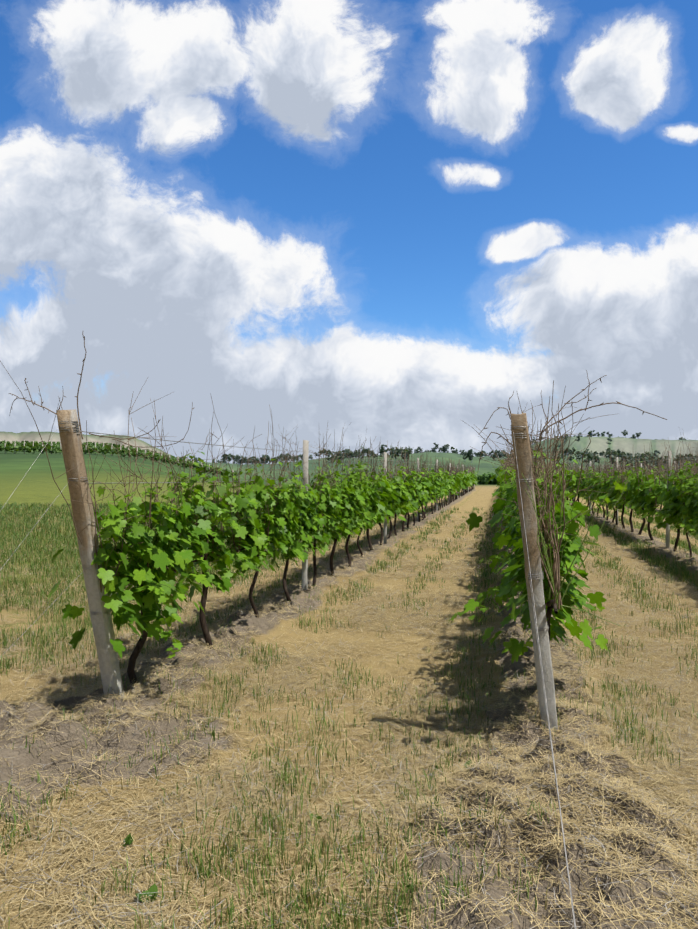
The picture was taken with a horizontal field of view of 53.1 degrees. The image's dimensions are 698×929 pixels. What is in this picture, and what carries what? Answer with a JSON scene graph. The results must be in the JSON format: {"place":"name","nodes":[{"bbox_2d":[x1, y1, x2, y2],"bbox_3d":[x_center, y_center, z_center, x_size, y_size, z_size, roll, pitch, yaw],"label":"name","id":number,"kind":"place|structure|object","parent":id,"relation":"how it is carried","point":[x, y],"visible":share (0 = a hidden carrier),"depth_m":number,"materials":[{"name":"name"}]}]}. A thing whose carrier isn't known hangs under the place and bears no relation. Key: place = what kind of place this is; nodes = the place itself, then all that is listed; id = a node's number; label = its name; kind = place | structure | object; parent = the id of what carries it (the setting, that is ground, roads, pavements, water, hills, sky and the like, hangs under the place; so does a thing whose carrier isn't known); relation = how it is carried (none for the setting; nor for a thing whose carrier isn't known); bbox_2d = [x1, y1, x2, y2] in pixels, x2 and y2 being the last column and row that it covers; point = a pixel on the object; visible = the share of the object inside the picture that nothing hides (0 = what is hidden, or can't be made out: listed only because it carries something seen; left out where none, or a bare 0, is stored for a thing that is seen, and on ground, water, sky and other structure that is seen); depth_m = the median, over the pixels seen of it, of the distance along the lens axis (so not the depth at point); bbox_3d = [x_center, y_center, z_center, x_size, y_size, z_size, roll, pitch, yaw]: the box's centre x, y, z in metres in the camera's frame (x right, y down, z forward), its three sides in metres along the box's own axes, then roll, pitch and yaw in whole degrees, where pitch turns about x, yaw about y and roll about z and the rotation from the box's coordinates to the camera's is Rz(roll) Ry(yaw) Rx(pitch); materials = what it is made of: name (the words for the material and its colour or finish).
{"place":"outdoors","nodes":[
{"label":"outdoors","id":0,"kind":"place"},
{"bbox_2d":[0,456,697,928],"bbox_3d":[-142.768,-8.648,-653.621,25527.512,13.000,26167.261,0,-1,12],"label":"ground","id":1,"kind":"structure","parent":0,"point":[36,484],"depth_m":4.20,"materials":[{"name":"brown soil"}]},
{"bbox_2d":[0,409,123,697],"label":"end post","id":2,"kind":"object","parent":1,"relation":"on","point":[83,514],"visible":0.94,"depth_m":4.40,"materials":[{"name":"wood"}]},
{"bbox_2d":[0,440,237,477],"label":"vineyard foliage","id":3,"kind":"object","parent":1,"relation":"on","point":[29,447],"visible":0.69,"depth_m":146.61,"materials":[{"name":"green plant"}]},
{"bbox_2d":[5,440,233,478],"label":"vineyard posts","id":4,"kind":"object","parent":1,"relation":"on","point":[103,452],"visible":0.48,"depth_m":146.72,"materials":[{"name":"concrete"}]},
{"bbox_2d":[71,644,560,902],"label":"weeds","id":5,"kind":"object","parent":1,"relation":"on","point":[128,839],"visible":0.44,"depth_m":2.64,"materials":[{"name":"green plant"}]},
{"bbox_2d":[9,332,666,708],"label":"dry canes","id":6,"kind":"object","parent":1,"relation":"on","point":[543,430],"visible":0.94,"depth_m":4.26,"materials":[{"name":"brown plant"}]},
{"bbox_2d":[0,501,697,928],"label":"grass","id":7,"kind":"structure","parent":1,"relation":"on","point":[42,531],"depth_m":4.99,"materials":[{"name":"green plant"}]},
{"bbox_2d":[0,361,697,608],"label":"bare vine canes","id":8,"kind":"object","parent":1,"relation":"on","point":[547,536],"visible":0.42,"depth_m":5.83,"materials":[{"name":"brown plant"}]},
{"bbox_2d":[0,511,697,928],"bbox_3d":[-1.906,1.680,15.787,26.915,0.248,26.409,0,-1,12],"label":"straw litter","id":9,"kind":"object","parent":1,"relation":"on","point":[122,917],"visible":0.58,"depth_m":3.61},
{"bbox_2d":[48,450,697,719],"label":"vine","id":10,"kind":"object","parent":1,"relation":"on","point":[285,536],"depth_m":6.04,"materials":[{"name":"green plant"}]},
{"bbox_2d":[302,440,683,589],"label":"posts","id":11,"kind":"object","parent":1,"relation":"on","point":[305,478],"visible":0.12,"depth_m":13.91,"materials":[{"name":"wood"}]},
{"bbox_2d":[80,431,696,588],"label":"trellis wires","id":12,"kind":"object","parent":11,"relation":"attached to","point":[266,479],"visible":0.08,"depth_m":5.95,"materials":[{"name":"grey metal"}]},
{"bbox_2d":[510,413,575,928],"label":"end post","id":13,"kind":"object","parent":1,"relation":"on","point":[534,577],"visible":0.98,"depth_m":4.01,"materials":[{"name":"wood"}]},
{"bbox_2d":[0,431,697,484],"bbox_3d":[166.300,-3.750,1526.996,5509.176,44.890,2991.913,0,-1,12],"label":"distant hills","id":14,"kind":"structure","parent":0,"point":[598,445],"depth_m":386.20,"materials":[{"name":"green plant"}]},
{"bbox_2d":[0,0,697,463],"label":"sky","id":15,"kind":"structure","parent":0,"point":[394,220],"materials":[{"name":"blue"}]},
{"bbox_2d":[182,430,697,484],"bbox_3d":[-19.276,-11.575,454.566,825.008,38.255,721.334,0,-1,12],"label":"tree","id":16,"kind":"object","parent":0,"point":[484,479],"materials":[{"name":"green plant"}]}
]}

